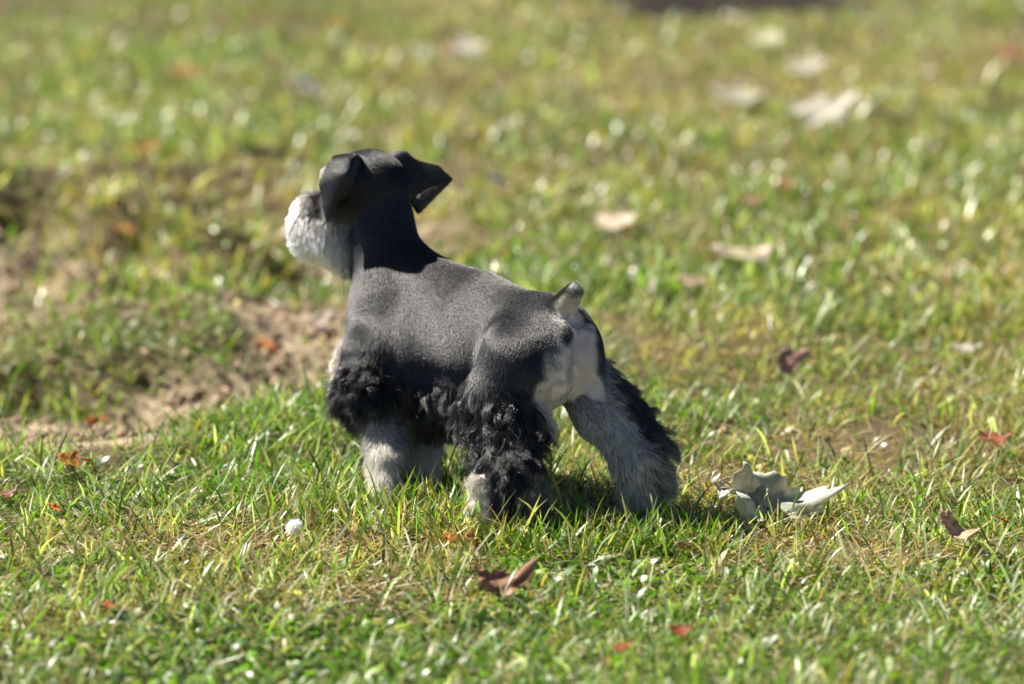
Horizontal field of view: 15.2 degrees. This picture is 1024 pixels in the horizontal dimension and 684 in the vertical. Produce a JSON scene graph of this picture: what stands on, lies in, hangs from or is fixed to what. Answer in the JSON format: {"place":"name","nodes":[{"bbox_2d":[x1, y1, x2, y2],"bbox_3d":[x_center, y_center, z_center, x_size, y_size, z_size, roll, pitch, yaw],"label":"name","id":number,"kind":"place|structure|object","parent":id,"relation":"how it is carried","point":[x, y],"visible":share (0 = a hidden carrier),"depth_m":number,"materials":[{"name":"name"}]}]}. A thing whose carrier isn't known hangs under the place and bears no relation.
{"place":"outdoors","nodes":[
{"label":"outdoors","id":0,"kind":"place"},
{"bbox_2d":[0,258,1023,683],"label":"lawn grass","id":1,"kind":"structure","parent":0,"point":[436,514],"depth_m":4.54,"materials":[{"name":"green plant"}]},
{"bbox_2d":[0,487,16,496],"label":"leaf scrap","id":2,"kind":"object","parent":1,"relation":"on","point":[7,493],"visible":1,"depth_m":4.74,"materials":[{"name":"plant"}]},
{"bbox_2d":[48,503,61,511],"bbox_3d":[-0.555,0.202,4.670,0.017,0.011,0.021,-3,12,-12],"label":"leaf scrap","id":3,"kind":"object","parent":1,"relation":"on","point":[54,506],"visible":1,"depth_m":4.67,"materials":[{"name":"orange plant"}]},
{"bbox_2d":[58,449,81,467],"bbox_3d":[-0.563,0.148,4.886,0.033,0.013,0.051,29,16,6],"label":"leaf scrap","id":4,"kind":"object","parent":1,"relation":"on","point":[73,456],"visible":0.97,"depth_m":4.90,"materials":[{"name":"orange plant"}]},
{"bbox_2d":[103,600,116,606],"bbox_3d":[-0.442,0.288,4.219,0.015,0.005,0.021,7,7,-31],"label":"leaf scrap","id":5,"kind":"object","parent":1,"relation":"on","point":[107,603],"visible":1,"depth_m":4.22,"materials":[{"name":"orange plant"}]},
{"bbox_2d":[443,532,458,541],"bbox_3d":[-0.073,0.231,4.533,0.014,0.010,0.021,10,15,40],"label":"leaf scrap","id":6,"kind":"object","parent":1,"relation":"on","point":[448,538],"visible":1,"depth_m":4.53,"materials":[{"name":"orange plant"}]},
{"bbox_2d":[460,557,539,597],"bbox_3d":[-0.015,0.262,4.296,0.085,0.043,0.039,-7,13,-30],"label":"fallen leaf","id":7,"kind":"object","parent":1,"relation":"on","point":[523,575],"visible":1,"depth_m":4.30,"materials":[{"name":"brown plant"}]},
{"bbox_2d":[611,641,633,650],"bbox_3d":[0.115,0.321,4.062,0.026,0.010,0.015,-8,14,-35],"label":"leaf scrap","id":8,"kind":"object","parent":1,"relation":"on","point":[621,645],"visible":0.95,"depth_m":4.06,"materials":[{"name":"orange plant"}]},
{"bbox_2d":[669,624,692,635],"bbox_3d":[0.181,0.309,4.120,0.026,0.010,0.014,0,12,-2],"label":"leaf scrap","id":9,"kind":"object","parent":1,"relation":"on","point":[679,629],"visible":1,"depth_m":4.12,"materials":[{"name":"red plant"}]},
{"bbox_2d":[675,541,691,547],"bbox_3d":[0.200,0.236,4.493,0.022,0.005,0.021,2,-27,11],"label":"leaf scrap","id":10,"kind":"object","parent":1,"relation":"on","point":[681,544],"visible":1,"depth_m":4.49,"materials":[{"name":"brown plant"}]},
{"bbox_2d":[711,471,729,502],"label":"fallen leaf","id":11,"kind":"object","parent":1,"relation":"on","point":[721,487],"visible":0.96,"depth_m":4.71,"materials":[{"name":"white plant"}]},
{"bbox_2d":[721,461,849,523],"bbox_3d":[0.330,0.183,4.673,0.147,0.079,0.072,-2,12,-12],"label":"fallen leaf","id":12,"kind":"object","parent":1,"relation":"on","point":[746,480],"visible":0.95,"depth_m":4.68,"materials":[{"name":"white plant"}]},
{"bbox_2d":[939,509,995,539],"bbox_3d":[0.540,0.213,4.502,0.087,0.041,0.026,11,16,42],"label":"fallen leaf","id":13,"kind":"object","parent":1,"relation":"on","point":[950,523],"visible":1,"depth_m":4.52,"materials":[{"name":"beige plant"}]},
{"bbox_2d":[975,428,1013,445],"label":"fallen leaf","id":14,"kind":"object","parent":1,"relation":"on","point":[996,439],"visible":1,"depth_m":5.00,"materials":[{"name":"red plant"}]},
{"bbox_2d":[0,0,1023,342],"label":"meadow grass","id":15,"kind":"structure","parent":0,"point":[1002,208],"depth_m":7.71,"materials":[{"name":"green plant"}]},
{"bbox_2d":[111,222,135,233],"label":"fallen leaf","id":16,"kind":"object","parent":15,"relation":"on","point":[117,228],"visible":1,"depth_m":6.70,"materials":[{"name":"brown plant"}]},
{"bbox_2d":[291,73,320,95],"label":"fallen leaf","id":17,"kind":"object","parent":15,"relation":"on","point":[306,81],"visible":1,"depth_m":8.29,"materials":[{"name":"grey plant"}]},
{"bbox_2d":[323,17,346,27],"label":"fallen leaf","id":18,"kind":"object","parent":15,"relation":"on","point":[333,22],"visible":1,"depth_m":9.47,"materials":[{"name":"brown plant"}]},
{"bbox_2d":[487,169,507,189],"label":"fallen leaf","id":19,"kind":"object","parent":15,"relation":"on","point":[498,179],"visible":1,"depth_m":7.03,"materials":[{"name":"grey plant"}]},
{"bbox_2d":[676,274,711,289],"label":"fallen leaf","id":20,"kind":"object","parent":15,"relation":"on","point":[687,280],"visible":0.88,"depth_m":6.06,"materials":[{"name":"beige plant"}]},
{"bbox_2d":[708,243,773,261],"bbox_3d":[0.371,-0.154,6.249,0.106,0.028,0.051,7,26,-7],"label":"fallen leaf","id":21,"kind":"object","parent":15,"relation":"on","point":[719,249],"visible":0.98,"depth_m":6.25,"materials":[{"name":"beige plant"}]},
{"bbox_2d":[735,194,762,204],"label":"fallen leaf","id":22,"kind":"object","parent":15,"relation":"on","point":[748,199],"visible":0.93,"depth_m":6.84,"materials":[{"name":"beige plant"}]},
{"bbox_2d":[776,176,794,188],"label":"fallen leaf","id":23,"kind":"object","parent":15,"relation":"on","point":[786,182],"visible":1,"depth_m":7.03,"materials":[{"name":"brown plant"}]},
{"bbox_2d":[0,0,1023,683],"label":"ground","id":24,"kind":"structure","parent":0,"point":[698,10],"depth_m":6.69,"materials":[{"name":"green plant"}]},
{"bbox_2d":[82,415,108,426],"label":"fallen leaf","id":25,"kind":"object","parent":24,"relation":"on","point":[92,420],"visible":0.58,"depth_m":5.63,"materials":[{"name":"brown plant"}]},
{"bbox_2d":[137,140,165,151],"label":"fallen leaf","id":26,"kind":"object","parent":24,"relation":"on","point":[145,147],"visible":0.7,"depth_m":7.54,"materials":[{"name":"brown plant"}]},
{"bbox_2d":[169,64,202,76],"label":"fallen leaf","id":27,"kind":"object","parent":24,"relation":"on","point":[183,70],"visible":0.97,"depth_m":8.74,"materials":[{"name":"brown plant"}]},
{"bbox_2d":[0,164,475,445],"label":"soil crumbs","id":28,"kind":"object","parent":24,"relation":"on","point":[227,297],"visible":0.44,"depth_m":5.93,"materials":[{"name":"brown soil"}]},
{"bbox_2d":[251,337,276,350],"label":"fallen leaf","id":29,"kind":"object","parent":24,"relation":"on","point":[268,344],"visible":1,"depth_m":5.96,"materials":[{"name":"orange plant"}]},
{"bbox_2d":[304,309,333,331],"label":"fallen leaf","id":30,"kind":"object","parent":24,"relation":"on","point":[320,320],"visible":1,"depth_m":6.07,"materials":[{"name":"beige plant"}]},
{"bbox_2d":[409,45,431,60],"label":"fallen leaf","id":31,"kind":"object","parent":24,"relation":"on","point":[420,52],"visible":1,"depth_m":8.88,"materials":[{"name":"green plant"}]},
{"bbox_2d":[438,44,466,55],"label":"fallen leaf","id":32,"kind":"object","parent":24,"relation":"on","point":[444,47],"visible":0.55,"depth_m":9.09,"materials":[{"name":"brown plant"}]},
{"bbox_2d":[450,37,484,54],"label":"fallen leaf","id":33,"kind":"object","parent":24,"relation":"on","point":[465,45],"visible":1,"depth_m":8.96,"materials":[{"name":"beige plant"}]},
{"bbox_2d":[465,528,479,543],"bbox_3d":[-0.044,0.229,4.523,0.018,0.012,0.035,32,0,-21],"label":"leaf scrap","id":34,"kind":"object","parent":24,"relation":"on","point":[470,534],"visible":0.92,"depth_m":4.53,"materials":[{"name":"brown plant"}]},
{"bbox_2d":[284,148,687,535],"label":"dog","id":35,"kind":"object","parent":24,"relation":"on","point":[433,353],"visible":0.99,"depth_m":4.73},
{"bbox_2d":[596,212,637,230],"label":"fallen leaf","id":36,"kind":"object","parent":24,"relation":"on","point":[608,221],"visible":1,"depth_m":6.59,"materials":[{"name":"beige plant"}]},
{"bbox_2d":[715,85,765,105],"bbox_3d":[0.490,-0.531,8.220,0.106,0.023,0.072,3,31,-12],"label":"fallen leaf","id":37,"kind":"object","parent":24,"relation":"on","point":[743,97],"visible":1,"depth_m":8.22,"materials":[{"name":"beige plant"}]},
{"bbox_2d":[749,484,768,509],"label":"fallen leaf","id":38,"kind":"object","parent":24,"relation":"on","point":[759,495],"visible":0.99,"depth_m":4.67,"materials":[{"name":"grey plant"}]},
{"bbox_2d":[749,29,783,44],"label":"fallen leaf","id":39,"kind":"object","parent":24,"relation":"on","point":[767,36],"visible":1,"depth_m":9.22,"materials":[{"name":"beige plant"}]},
{"bbox_2d":[773,346,812,374],"bbox_3d":[0.400,0.021,5.495,0.064,0.043,0.031,-10,-25,-39],"label":"fallen leaf","id":40,"kind":"object","parent":24,"relation":"on","point":[787,359],"visible":1,"depth_m":5.51,"materials":[{"name":"brown plant"}]},
{"bbox_2d":[787,57,827,74],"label":"fallen leaf","id":41,"kind":"object","parent":24,"relation":"on","point":[807,67],"visible":1,"depth_m":8.71,"materials":[{"name":"beige plant"}]},
{"bbox_2d":[789,90,858,126],"bbox_3d":[0.643,-0.484,7.827,0.148,0.031,0.098,-21,48,-24],"label":"fallen leaf","id":42,"kind":"object","parent":24,"relation":"on","point":[817,109],"visible":1,"depth_m":7.83,"materials":[{"name":"beige plant"}]},
{"bbox_2d":[841,89,874,112],"bbox_3d":[0.728,-0.509,8.057,0.085,0.023,0.102,29,4,15],"label":"fallen leaf","id":43,"kind":"object","parent":24,"relation":"on","point":[863,103],"visible":0.69,"depth_m":8.05,"materials":[{"name":"beige plant"}]},
{"bbox_2d":[870,105,902,123],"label":"fallen leaf","id":44,"kind":"object","parent":24,"relation":"on","point":[890,116],"visible":1,"depth_m":7.84,"materials":[{"name":"plant"}]},
{"bbox_2d":[952,343,981,352],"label":"fallen leaf","id":45,"kind":"object","parent":24,"relation":"on","point":[967,347],"visible":1,"depth_m":5.56,"materials":[{"name":"beige plant"}]},
{"bbox_2d":[984,43,1023,59],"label":"fallen leaf","id":46,"kind":"object","parent":24,"relation":"on","point":[1010,51],"visible":1,"depth_m":8.86,"materials":[{"name":"brown plant"}]}
]}

